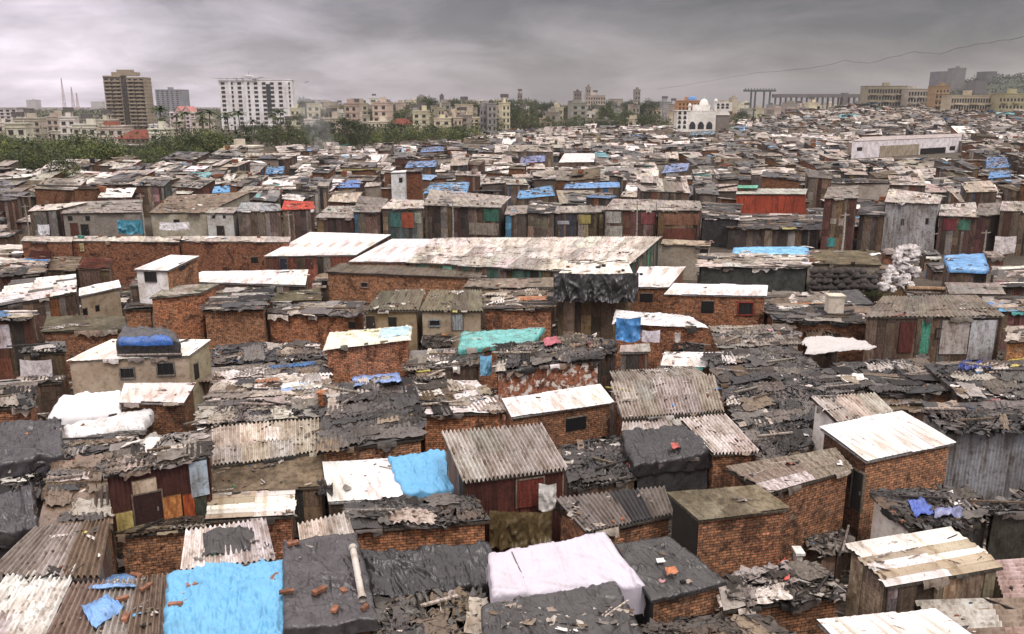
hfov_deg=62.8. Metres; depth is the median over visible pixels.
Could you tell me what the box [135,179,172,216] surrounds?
shack
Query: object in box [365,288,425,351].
shack
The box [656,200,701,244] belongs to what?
shanty
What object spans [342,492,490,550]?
shack
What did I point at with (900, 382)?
shack
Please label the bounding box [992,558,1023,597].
shack
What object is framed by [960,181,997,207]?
shack
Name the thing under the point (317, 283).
shack
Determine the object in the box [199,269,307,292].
shack
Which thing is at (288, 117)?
house
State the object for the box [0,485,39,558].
shack
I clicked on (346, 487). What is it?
roof litter
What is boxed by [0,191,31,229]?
shack
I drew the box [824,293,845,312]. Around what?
water tank
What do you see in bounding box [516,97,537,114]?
broadleaf tree
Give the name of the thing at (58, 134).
cream shed
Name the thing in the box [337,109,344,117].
town house
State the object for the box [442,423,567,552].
shack
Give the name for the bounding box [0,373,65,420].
shack
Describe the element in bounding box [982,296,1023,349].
shack
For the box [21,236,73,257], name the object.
brick shed
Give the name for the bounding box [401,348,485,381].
shack
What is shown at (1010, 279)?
shack
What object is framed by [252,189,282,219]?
shack
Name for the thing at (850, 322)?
shack
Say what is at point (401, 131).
broadleaf tree
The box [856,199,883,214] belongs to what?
shack
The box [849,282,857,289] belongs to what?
dark sack
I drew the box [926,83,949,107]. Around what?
orange tower
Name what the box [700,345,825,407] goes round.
shack
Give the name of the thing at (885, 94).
apartment block
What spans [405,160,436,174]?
shack
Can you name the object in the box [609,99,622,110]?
town house
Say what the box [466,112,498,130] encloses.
long cream building
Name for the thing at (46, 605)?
shack
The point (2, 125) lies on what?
house
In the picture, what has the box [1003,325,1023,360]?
shack
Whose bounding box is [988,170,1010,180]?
shack
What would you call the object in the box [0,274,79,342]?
shack
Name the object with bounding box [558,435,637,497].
shack
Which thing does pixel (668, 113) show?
town house
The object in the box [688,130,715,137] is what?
shack
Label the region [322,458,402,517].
shack
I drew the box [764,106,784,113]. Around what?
town house
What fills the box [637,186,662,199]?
shack
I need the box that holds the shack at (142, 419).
[64,408,153,438]
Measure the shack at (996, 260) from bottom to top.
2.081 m
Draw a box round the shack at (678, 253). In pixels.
[661,239,710,280]
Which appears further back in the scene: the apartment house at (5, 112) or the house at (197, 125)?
the apartment house at (5, 112)
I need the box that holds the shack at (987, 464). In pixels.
[921,400,1023,502]
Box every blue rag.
[908,497,933,517]
[934,506,963,517]
[958,358,991,369]
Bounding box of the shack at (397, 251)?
[348,239,433,264]
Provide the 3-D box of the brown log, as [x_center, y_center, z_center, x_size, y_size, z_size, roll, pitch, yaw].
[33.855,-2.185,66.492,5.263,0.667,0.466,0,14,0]
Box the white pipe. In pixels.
[349,544,366,602]
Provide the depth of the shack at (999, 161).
192.96 m
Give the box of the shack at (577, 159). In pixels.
[559,153,594,166]
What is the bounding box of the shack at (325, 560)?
[282,532,378,633]
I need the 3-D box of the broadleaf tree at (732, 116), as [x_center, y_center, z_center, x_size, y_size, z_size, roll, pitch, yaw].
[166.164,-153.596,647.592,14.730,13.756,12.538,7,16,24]
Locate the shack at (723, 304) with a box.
[664,283,767,350]
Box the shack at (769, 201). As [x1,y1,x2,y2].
[736,188,806,213]
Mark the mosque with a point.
(701, 116)
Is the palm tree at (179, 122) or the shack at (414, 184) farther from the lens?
the palm tree at (179, 122)
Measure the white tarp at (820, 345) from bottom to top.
0.312 m
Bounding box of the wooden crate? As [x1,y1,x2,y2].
[791,546,805,560]
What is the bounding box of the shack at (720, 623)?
[638,611,796,633]
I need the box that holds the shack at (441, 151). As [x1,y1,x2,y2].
[420,146,444,155]
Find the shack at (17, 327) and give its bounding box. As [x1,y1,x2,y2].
[0,310,39,379]
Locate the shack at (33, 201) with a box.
[30,195,36,207]
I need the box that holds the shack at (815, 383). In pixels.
[769,365,874,405]
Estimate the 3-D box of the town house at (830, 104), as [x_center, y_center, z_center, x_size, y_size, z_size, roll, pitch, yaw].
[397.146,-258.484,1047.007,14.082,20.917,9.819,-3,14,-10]
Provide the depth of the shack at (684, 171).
178.74 m
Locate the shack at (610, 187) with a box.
[564,182,619,198]
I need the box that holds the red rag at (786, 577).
[773,557,789,579]
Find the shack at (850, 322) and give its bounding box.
[764,303,870,362]
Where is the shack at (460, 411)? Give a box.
[414,379,507,460]
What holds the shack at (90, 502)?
on the ground
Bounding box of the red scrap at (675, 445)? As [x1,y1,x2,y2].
[671,442,679,448]
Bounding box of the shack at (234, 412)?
[193,395,325,465]
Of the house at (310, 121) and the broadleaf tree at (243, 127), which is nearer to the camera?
the broadleaf tree at (243, 127)
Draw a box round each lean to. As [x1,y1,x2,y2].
[408,368,446,382]
[421,333,453,349]
[673,341,709,351]
[800,329,839,369]
[806,525,856,579]
[881,396,923,421]
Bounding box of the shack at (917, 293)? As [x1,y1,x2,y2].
[900,286,940,295]
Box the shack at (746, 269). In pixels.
[695,253,814,292]
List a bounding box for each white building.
[148,124,168,127]
[223,139,263,150]
[237,124,274,134]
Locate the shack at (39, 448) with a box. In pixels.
[0,416,65,477]
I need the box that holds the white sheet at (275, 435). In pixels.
[266,426,279,440]
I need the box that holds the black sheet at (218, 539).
[201,525,253,556]
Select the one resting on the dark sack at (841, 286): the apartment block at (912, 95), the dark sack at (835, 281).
the dark sack at (835, 281)
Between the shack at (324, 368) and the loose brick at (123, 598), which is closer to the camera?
the loose brick at (123, 598)
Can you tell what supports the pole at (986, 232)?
on the ground
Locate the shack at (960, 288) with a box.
[945,282,1005,297]
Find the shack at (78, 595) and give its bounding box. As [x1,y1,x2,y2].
[47,572,167,633]
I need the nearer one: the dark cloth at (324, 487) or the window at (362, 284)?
the dark cloth at (324, 487)
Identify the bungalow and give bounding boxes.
[116,130,148,149]
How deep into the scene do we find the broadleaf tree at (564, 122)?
437.06 m
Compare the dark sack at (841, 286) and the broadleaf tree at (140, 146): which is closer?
the dark sack at (841, 286)
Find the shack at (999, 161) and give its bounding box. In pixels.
[986,157,1008,170]
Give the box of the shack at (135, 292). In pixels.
[129,276,139,301]
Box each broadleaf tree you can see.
[0,134,17,156]
[0,137,22,158]
[0,141,12,160]
[2,135,50,169]
[5,140,52,169]
[11,137,58,162]
[17,149,51,169]
[29,136,57,151]
[41,154,88,177]
[42,138,66,155]
[46,139,77,158]
[47,148,75,161]
[51,127,103,152]
[60,130,88,146]
[65,143,104,158]
[80,137,133,161]
[86,143,125,163]
[118,142,140,156]
[133,143,147,155]
[137,149,153,162]
[139,152,162,163]
[143,125,199,153]
[143,137,156,151]
[149,146,175,160]
[162,125,218,154]
[174,142,209,155]
[185,128,225,156]
[198,129,233,150]
[228,130,244,141]
[233,121,256,144]
[250,127,267,144]
[253,122,268,144]
[258,124,288,150]
[269,117,301,144]
[287,129,308,144]
[289,112,306,127]
[290,125,318,143]
[297,96,310,109]
[301,122,318,144]
[312,118,331,144]
[316,126,332,140]
[320,109,330,117]
[320,131,348,145]
[328,113,366,145]
[336,131,360,146]
[351,129,369,149]
[353,121,375,145]
[363,129,383,145]
[371,130,394,143]
[375,121,395,136]
[379,128,403,144]
[381,121,403,130]
[389,108,412,122]
[391,124,414,139]
[396,100,430,112]
[400,129,423,140]
[416,94,438,109]
[417,123,443,142]
[422,129,448,138]
[429,107,451,125]
[439,124,454,134]
[440,126,463,140]
[448,99,460,106]
[450,127,473,140]
[451,124,466,131]
[453,124,488,140]
[465,99,480,116]
[478,116,506,131]
[510,100,525,111]
[510,104,525,124]
[510,111,523,129]
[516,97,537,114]
[519,106,538,124]
[519,112,544,127]
[535,103,547,117]
[540,117,557,127]
[541,100,560,111]
[554,117,576,126]
[561,104,567,123]
[566,113,590,125]
[588,103,601,110]
[592,103,618,121]
[596,120,607,127]
[602,111,623,125]
[602,111,630,125]
[605,100,621,108]
[618,110,633,117]
[619,100,631,114]
[621,109,641,124]
[634,115,651,125]
[638,97,660,117]
[640,111,667,125]
[728,111,735,122]
[736,109,749,118]
[863,281,892,303]
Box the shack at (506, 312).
[481,287,555,340]
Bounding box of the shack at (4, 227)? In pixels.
[0,224,7,229]
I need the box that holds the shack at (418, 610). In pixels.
[371,586,487,633]
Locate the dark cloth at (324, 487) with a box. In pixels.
[315,479,332,496]
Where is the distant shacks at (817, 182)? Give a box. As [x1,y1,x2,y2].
[0,102,1023,215]
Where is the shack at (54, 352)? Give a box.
[7,341,70,394]
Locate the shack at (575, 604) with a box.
[481,581,642,633]
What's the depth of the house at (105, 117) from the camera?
380.84 m
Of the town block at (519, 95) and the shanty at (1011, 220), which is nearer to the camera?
the shanty at (1011, 220)
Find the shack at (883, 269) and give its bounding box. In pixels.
[875,265,914,301]
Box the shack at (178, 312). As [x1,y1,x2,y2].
[149,284,217,338]
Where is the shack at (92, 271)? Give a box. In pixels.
[78,257,112,287]
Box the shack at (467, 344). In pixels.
[458,327,544,393]
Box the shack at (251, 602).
[163,558,282,633]
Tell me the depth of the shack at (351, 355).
48.30 m
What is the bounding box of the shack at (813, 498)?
[726,447,852,562]
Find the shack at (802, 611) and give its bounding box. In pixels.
[716,560,849,633]
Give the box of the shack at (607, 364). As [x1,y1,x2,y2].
[598,339,618,396]
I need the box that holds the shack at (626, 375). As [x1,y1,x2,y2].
[609,366,705,435]
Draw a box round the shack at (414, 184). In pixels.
[406,168,422,199]
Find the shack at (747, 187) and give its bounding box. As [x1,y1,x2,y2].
[737,185,757,190]
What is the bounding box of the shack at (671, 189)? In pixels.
[656,178,689,200]
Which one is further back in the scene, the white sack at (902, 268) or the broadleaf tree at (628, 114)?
the broadleaf tree at (628, 114)
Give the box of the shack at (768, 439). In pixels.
[741,420,813,460]
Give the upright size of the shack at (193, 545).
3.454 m
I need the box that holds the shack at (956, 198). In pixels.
[950,191,964,203]
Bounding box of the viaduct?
[743,88,859,108]
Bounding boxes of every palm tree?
[148,107,166,120]
[151,105,167,112]
[169,115,182,136]
[171,121,184,130]
[176,111,190,131]
[192,111,208,131]
[194,116,208,134]
[201,109,217,129]
[217,114,231,140]
[219,112,234,132]
[229,110,245,138]
[246,119,256,144]
[270,117,285,144]
[271,108,286,145]
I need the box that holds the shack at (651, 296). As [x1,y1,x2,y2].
[631,266,685,313]
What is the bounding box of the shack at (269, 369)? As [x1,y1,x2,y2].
[199,360,326,399]
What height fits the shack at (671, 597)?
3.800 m
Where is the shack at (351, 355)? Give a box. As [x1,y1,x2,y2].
[323,325,412,383]
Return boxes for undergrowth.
[3,107,768,167]
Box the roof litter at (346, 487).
[0,285,1023,633]
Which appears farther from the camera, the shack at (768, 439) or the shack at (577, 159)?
the shack at (577, 159)
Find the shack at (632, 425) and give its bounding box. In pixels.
[621,418,683,430]
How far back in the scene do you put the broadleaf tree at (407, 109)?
614.05 m
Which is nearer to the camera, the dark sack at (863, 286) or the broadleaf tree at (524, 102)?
the dark sack at (863, 286)
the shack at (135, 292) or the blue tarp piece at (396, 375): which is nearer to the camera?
the blue tarp piece at (396, 375)
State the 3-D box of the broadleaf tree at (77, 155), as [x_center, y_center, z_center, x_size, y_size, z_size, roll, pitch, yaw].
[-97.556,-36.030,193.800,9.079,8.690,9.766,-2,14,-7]
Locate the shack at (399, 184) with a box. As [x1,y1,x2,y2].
[390,170,406,199]
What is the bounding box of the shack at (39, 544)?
[0,518,113,584]
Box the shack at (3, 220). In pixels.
[0,217,6,224]
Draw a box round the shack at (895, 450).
[820,410,955,540]
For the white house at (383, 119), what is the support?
on the ground
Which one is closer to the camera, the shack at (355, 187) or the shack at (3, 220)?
the shack at (3, 220)
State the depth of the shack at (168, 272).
58.60 m
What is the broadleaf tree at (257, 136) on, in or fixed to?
on the ground
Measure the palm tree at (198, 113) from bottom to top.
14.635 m
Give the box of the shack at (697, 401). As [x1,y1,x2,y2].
[610,373,723,437]
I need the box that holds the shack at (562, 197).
[556,190,594,205]
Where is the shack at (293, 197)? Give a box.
[282,194,305,202]
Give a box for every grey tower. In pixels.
[155,87,189,117]
[929,71,946,85]
[946,66,965,92]
[966,80,987,94]
[976,71,997,81]
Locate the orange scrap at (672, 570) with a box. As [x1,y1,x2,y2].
[665,566,677,574]
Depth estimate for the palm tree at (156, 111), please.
301.04 m
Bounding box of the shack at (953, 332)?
[862,294,1004,363]
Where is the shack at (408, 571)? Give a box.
[361,540,492,632]
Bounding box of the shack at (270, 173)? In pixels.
[265,166,284,176]
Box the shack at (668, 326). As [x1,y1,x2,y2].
[612,310,707,369]
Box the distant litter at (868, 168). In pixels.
[0,102,1023,337]
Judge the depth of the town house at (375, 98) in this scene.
908.03 m
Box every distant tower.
[26,99,41,108]
[91,102,105,108]
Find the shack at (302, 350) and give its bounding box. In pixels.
[210,339,324,366]
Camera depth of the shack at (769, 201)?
117.07 m
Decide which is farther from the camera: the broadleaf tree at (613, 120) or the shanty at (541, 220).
the broadleaf tree at (613, 120)
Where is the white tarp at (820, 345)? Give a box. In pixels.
[802,336,875,354]
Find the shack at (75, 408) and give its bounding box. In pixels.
[48,390,122,437]
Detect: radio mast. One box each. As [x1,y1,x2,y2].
[61,78,65,106]
[71,87,75,109]
[76,93,79,109]
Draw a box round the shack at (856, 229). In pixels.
[853,221,858,237]
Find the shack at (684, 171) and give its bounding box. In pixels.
[662,163,689,175]
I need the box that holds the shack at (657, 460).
[620,424,711,519]
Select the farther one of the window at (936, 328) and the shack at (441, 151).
the shack at (441, 151)
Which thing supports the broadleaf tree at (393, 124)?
on the ground
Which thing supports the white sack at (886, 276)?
on the white sack at (889, 281)
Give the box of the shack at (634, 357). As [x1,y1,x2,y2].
[620,343,650,370]
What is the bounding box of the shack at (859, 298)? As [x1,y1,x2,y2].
[821,289,873,305]
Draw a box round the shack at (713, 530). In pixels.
[667,484,789,614]
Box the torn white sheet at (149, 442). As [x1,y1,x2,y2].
[120,437,160,452]
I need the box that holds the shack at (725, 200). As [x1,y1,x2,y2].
[717,197,735,202]
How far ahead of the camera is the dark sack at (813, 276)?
67.64 m
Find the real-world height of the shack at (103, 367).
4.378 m
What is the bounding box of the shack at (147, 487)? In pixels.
[91,430,214,534]
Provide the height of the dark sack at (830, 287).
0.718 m
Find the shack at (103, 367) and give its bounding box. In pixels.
[67,339,211,416]
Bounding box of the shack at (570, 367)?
[491,332,604,428]
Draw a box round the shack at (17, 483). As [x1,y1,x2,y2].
[0,471,47,517]
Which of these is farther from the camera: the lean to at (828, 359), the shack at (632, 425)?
the lean to at (828, 359)
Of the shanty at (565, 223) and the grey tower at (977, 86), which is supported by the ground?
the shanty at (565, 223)
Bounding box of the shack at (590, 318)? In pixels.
[557,257,632,339]
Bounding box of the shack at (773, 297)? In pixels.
[763,290,824,323]
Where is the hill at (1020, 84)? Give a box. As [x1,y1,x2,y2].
[949,76,1023,94]
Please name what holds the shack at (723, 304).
on the ground
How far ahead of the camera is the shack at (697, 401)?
39.78 m
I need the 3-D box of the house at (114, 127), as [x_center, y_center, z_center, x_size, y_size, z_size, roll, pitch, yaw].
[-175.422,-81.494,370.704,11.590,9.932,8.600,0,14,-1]
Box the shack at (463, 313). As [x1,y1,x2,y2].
[420,289,483,347]
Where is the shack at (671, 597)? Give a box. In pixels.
[614,536,726,626]
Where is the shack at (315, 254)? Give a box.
[264,232,390,288]
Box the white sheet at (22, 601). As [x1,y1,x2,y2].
[5,585,42,620]
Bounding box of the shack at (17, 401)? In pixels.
[0,380,37,422]
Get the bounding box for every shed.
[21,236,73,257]
[50,130,61,139]
[72,236,181,284]
[180,236,290,271]
[851,134,961,158]
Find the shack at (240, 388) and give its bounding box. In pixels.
[202,372,332,400]
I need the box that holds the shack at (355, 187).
[337,180,360,191]
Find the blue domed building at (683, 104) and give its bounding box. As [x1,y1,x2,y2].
[675,96,700,110]
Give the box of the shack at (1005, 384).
[924,359,1023,402]
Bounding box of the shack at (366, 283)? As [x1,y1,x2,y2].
[322,263,482,311]
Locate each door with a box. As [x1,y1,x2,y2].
[69,223,79,235]
[80,224,89,235]
[131,488,164,526]
[216,225,224,235]
[279,258,287,268]
[304,258,313,268]
[365,315,375,328]
[451,313,463,329]
[515,475,544,508]
[848,467,866,512]
[915,319,932,353]
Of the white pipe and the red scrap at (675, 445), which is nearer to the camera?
the white pipe
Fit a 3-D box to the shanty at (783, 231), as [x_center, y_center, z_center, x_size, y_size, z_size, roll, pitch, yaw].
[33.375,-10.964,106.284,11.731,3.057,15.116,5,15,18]
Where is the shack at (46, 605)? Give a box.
[0,565,74,633]
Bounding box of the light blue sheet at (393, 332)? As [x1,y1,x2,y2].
[379,326,410,337]
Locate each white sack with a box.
[877,281,889,292]
[881,271,894,280]
[883,278,891,286]
[885,265,896,272]
[888,284,896,292]
[892,250,903,257]
[892,257,902,268]
[892,275,902,282]
[894,244,908,254]
[894,254,901,264]
[894,279,907,290]
[897,264,907,274]
[901,273,912,278]
[902,256,911,264]
[902,274,910,281]
[906,263,915,273]
[907,280,914,285]
[908,243,921,253]
[908,250,921,258]
[910,258,919,263]
[911,266,921,278]
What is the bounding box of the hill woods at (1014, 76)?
[949,72,1023,94]
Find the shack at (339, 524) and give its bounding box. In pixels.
[297,511,354,539]
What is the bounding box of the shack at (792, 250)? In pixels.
[732,246,809,277]
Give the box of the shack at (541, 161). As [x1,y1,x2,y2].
[520,155,545,167]
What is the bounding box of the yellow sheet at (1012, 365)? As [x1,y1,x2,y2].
[1008,357,1023,366]
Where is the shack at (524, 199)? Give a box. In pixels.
[516,185,554,204]
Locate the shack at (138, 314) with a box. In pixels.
[123,302,152,327]
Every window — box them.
[118,367,135,378]
[144,271,156,281]
[155,361,175,376]
[360,282,368,287]
[429,319,440,326]
[737,302,753,315]
[935,328,941,338]
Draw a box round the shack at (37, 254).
[27,248,52,267]
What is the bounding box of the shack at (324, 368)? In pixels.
[312,354,333,384]
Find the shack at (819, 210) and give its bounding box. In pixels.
[807,208,823,233]
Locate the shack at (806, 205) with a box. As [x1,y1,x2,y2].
[805,199,809,213]
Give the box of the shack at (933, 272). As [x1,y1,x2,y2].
[926,262,943,279]
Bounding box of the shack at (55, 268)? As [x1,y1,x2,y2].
[47,256,81,301]
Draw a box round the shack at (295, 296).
[271,288,321,305]
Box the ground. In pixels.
[9,107,1023,616]
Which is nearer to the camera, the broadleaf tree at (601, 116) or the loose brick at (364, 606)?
the loose brick at (364, 606)
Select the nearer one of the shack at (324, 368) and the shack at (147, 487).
the shack at (147, 487)
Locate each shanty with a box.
[28,202,86,236]
[61,199,143,236]
[149,192,249,236]
[205,207,239,235]
[237,202,282,236]
[282,200,314,240]
[316,205,354,232]
[353,196,387,233]
[381,199,423,239]
[423,189,510,238]
[505,205,527,237]
[527,200,561,237]
[555,206,577,237]
[577,205,605,237]
[604,198,656,236]
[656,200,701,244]
[701,201,741,247]
[726,213,822,250]
[820,185,858,249]
[856,201,886,252]
[881,188,942,251]
[935,202,978,254]
[973,202,1000,253]
[997,201,1023,255]
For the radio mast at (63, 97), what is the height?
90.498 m
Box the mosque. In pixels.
[673,99,731,131]
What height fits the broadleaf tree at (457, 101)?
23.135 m
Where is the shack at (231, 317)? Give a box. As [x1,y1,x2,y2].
[200,286,276,352]
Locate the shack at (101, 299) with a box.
[79,280,122,315]
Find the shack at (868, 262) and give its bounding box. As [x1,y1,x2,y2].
[809,249,881,299]
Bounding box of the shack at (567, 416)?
[502,384,613,449]
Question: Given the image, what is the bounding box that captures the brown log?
[905,285,945,291]
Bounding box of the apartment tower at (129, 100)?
[102,70,155,129]
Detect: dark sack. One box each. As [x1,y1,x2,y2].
[809,268,817,274]
[809,274,816,278]
[809,279,818,285]
[809,285,819,291]
[814,278,822,284]
[816,273,823,278]
[817,268,823,273]
[820,278,827,284]
[820,284,827,290]
[823,272,834,278]
[826,278,832,284]
[826,284,835,290]
[827,268,834,273]
[831,279,839,284]
[833,267,839,273]
[836,282,845,289]
[841,267,850,273]
[841,277,852,284]
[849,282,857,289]
[850,272,860,278]
[853,267,862,272]
[859,278,868,283]
[859,283,867,289]
[865,283,874,291]
[869,279,878,284]
[871,274,878,279]
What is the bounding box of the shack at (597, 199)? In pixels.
[585,194,616,226]
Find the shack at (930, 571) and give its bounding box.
[845,526,1002,616]
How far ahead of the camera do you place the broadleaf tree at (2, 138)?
234.08 m
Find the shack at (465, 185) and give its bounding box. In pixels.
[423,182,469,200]
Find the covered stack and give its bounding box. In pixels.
[116,325,181,356]
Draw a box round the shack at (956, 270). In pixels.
[941,253,988,294]
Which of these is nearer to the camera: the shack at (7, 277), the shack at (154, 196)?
the shack at (7, 277)
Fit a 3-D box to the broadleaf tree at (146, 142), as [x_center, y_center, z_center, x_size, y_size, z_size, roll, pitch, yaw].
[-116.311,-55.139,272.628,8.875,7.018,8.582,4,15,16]
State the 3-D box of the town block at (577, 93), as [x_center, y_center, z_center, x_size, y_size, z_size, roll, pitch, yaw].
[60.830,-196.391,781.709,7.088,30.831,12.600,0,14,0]
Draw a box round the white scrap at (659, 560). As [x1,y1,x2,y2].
[656,558,664,562]
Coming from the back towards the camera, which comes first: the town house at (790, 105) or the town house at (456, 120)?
the town house at (790, 105)
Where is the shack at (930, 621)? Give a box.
[817,608,970,633]
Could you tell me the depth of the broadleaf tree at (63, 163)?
146.98 m
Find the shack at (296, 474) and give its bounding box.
[212,454,325,539]
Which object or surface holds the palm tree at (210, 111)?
on the ground
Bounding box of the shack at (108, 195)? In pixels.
[98,188,135,200]
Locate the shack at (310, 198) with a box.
[282,192,315,215]
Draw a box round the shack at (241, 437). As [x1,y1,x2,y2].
[210,418,321,468]
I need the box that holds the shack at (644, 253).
[407,236,660,317]
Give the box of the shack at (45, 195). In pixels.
[34,178,86,204]
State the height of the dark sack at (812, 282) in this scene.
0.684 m
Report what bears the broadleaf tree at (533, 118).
on the ground
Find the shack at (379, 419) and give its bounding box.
[313,375,427,461]
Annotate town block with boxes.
[416,94,426,99]
[517,89,522,104]
[573,89,581,98]
[584,90,605,107]
[585,84,590,94]
[633,87,640,103]
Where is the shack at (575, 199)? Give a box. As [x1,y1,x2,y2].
[568,193,589,214]
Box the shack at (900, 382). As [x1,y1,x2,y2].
[833,355,950,422]
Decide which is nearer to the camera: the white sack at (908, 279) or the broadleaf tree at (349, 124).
the white sack at (908, 279)
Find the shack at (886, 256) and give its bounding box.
[881,248,895,263]
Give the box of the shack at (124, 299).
[120,292,131,323]
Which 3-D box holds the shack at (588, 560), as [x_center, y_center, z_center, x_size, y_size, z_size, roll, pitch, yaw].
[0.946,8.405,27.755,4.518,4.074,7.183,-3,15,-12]
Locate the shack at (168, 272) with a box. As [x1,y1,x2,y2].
[134,255,199,327]
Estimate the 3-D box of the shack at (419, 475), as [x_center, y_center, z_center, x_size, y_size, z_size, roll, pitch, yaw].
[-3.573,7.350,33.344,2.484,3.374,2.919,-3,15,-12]
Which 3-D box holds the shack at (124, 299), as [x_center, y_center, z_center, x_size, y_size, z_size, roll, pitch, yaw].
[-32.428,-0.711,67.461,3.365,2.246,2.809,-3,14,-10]
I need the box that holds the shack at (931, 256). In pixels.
[919,248,941,270]
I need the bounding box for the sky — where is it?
[0,0,1023,106]
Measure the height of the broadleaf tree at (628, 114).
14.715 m
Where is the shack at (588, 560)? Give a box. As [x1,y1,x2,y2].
[486,532,645,619]
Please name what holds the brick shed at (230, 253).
on the ground
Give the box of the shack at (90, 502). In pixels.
[38,453,117,573]
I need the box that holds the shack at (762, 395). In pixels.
[718,379,814,432]
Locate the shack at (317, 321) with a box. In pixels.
[266,300,367,357]
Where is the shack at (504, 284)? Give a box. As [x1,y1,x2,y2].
[464,277,555,329]
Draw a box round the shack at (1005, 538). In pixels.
[968,496,1023,559]
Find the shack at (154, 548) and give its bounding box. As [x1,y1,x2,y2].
[111,515,207,578]
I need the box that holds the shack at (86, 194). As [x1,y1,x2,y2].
[73,188,100,201]
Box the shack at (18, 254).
[0,244,23,258]
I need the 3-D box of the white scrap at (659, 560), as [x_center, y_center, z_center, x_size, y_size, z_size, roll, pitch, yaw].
[4.505,7.362,25.430,0.278,0.090,0.185,-4,15,-14]
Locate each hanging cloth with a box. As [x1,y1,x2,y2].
[19,359,52,376]
[37,224,49,235]
[117,220,142,234]
[159,222,188,229]
[642,330,659,342]
[674,332,680,342]
[994,236,1016,253]
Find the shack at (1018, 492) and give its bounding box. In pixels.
[1008,488,1023,498]
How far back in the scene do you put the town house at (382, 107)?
478.20 m
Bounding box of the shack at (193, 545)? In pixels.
[180,517,274,569]
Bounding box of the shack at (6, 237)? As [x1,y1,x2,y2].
[0,230,20,244]
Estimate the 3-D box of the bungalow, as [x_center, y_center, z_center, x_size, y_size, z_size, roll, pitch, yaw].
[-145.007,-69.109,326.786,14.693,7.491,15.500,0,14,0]
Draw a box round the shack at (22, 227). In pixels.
[16,215,31,233]
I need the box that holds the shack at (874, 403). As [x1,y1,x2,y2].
[812,392,893,450]
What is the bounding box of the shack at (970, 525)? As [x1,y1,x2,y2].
[869,482,993,548]
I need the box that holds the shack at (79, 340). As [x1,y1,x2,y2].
[42,315,125,378]
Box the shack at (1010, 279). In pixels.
[990,266,1023,295]
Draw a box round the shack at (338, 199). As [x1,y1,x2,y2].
[328,191,362,205]
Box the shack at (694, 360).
[659,352,720,375]
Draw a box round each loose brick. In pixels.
[115,594,129,601]
[121,611,130,622]
[129,572,142,577]
[139,582,152,591]
[168,601,182,606]
[186,581,198,586]
[279,588,293,594]
[287,539,298,546]
[311,584,326,595]
[330,604,339,612]
[339,586,347,593]
[360,603,368,610]
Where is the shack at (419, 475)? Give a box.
[388,449,453,497]
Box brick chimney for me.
[316,390,326,405]
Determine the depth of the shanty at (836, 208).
98.37 m
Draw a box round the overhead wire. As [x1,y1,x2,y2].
[661,36,1023,88]
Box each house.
[0,107,26,121]
[0,118,13,137]
[3,112,33,141]
[12,108,47,139]
[45,110,64,138]
[58,107,78,140]
[71,114,103,142]
[95,109,118,123]
[97,121,131,143]
[147,121,175,141]
[169,106,197,130]
[171,115,186,134]
[189,109,214,137]
[279,116,300,139]
[289,104,304,125]
[304,115,319,138]
[306,100,320,118]
[320,108,343,141]
[322,102,338,115]
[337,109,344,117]
[343,99,359,133]
[354,99,361,122]
[357,98,367,113]
[362,112,369,131]
[367,116,390,132]
[369,94,379,104]
[371,97,393,120]
[393,118,412,130]
[395,100,405,114]
[405,105,419,121]
[412,102,429,136]
[420,108,432,126]
[433,114,451,130]
[434,103,444,117]
[437,99,450,115]
[448,113,462,129]
[454,97,473,116]
[457,107,472,128]
[479,100,486,131]
[485,99,496,130]
[498,94,510,131]
[519,105,528,129]
[539,111,551,126]
[544,106,560,123]
[554,103,563,123]
[567,99,587,125]
[587,108,595,116]
[587,114,599,125]
[608,103,620,114]
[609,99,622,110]
[627,115,639,124]
[631,103,639,113]
[644,104,661,120]
[657,96,671,120]
[666,109,669,120]
[667,113,672,124]
[670,98,675,122]
[729,96,736,111]
[737,102,748,111]
[739,103,753,117]
[753,106,764,116]
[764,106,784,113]
[766,103,776,107]
[783,101,798,109]
[797,101,802,107]
[804,97,817,108]
[823,101,836,108]
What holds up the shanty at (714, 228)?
on the ground
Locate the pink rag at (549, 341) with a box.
[544,336,560,345]
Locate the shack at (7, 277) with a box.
[0,257,48,291]
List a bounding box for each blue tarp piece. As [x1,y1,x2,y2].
[81,594,124,627]
[87,573,135,588]
[280,382,304,390]
[351,372,400,386]
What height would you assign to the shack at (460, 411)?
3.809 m
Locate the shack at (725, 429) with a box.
[680,413,758,488]
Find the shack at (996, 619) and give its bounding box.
[915,597,1023,633]
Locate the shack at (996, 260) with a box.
[983,251,1004,272]
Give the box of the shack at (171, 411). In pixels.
[119,382,195,434]
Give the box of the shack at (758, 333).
[709,322,802,351]
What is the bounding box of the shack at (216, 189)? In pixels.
[212,185,229,193]
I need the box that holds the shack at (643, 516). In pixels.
[555,485,672,543]
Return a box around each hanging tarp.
[480,355,491,375]
[489,510,551,550]
[539,483,555,511]
[553,273,638,303]
[616,317,640,341]
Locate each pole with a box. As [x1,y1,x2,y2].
[21,204,29,235]
[136,194,145,235]
[287,212,291,241]
[448,201,455,237]
[633,202,641,235]
[841,212,849,249]
[930,231,938,247]
[982,230,990,250]
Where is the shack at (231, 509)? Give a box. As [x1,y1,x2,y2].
[205,489,295,560]
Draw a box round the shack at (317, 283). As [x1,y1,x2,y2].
[312,273,328,301]
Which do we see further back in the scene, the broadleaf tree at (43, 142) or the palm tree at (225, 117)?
the palm tree at (225, 117)
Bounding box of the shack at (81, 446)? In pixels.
[63,430,145,459]
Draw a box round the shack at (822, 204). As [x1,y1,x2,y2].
[820,199,856,209]
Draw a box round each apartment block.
[859,82,907,106]
[900,86,927,106]
[940,90,990,110]
[988,89,1023,112]

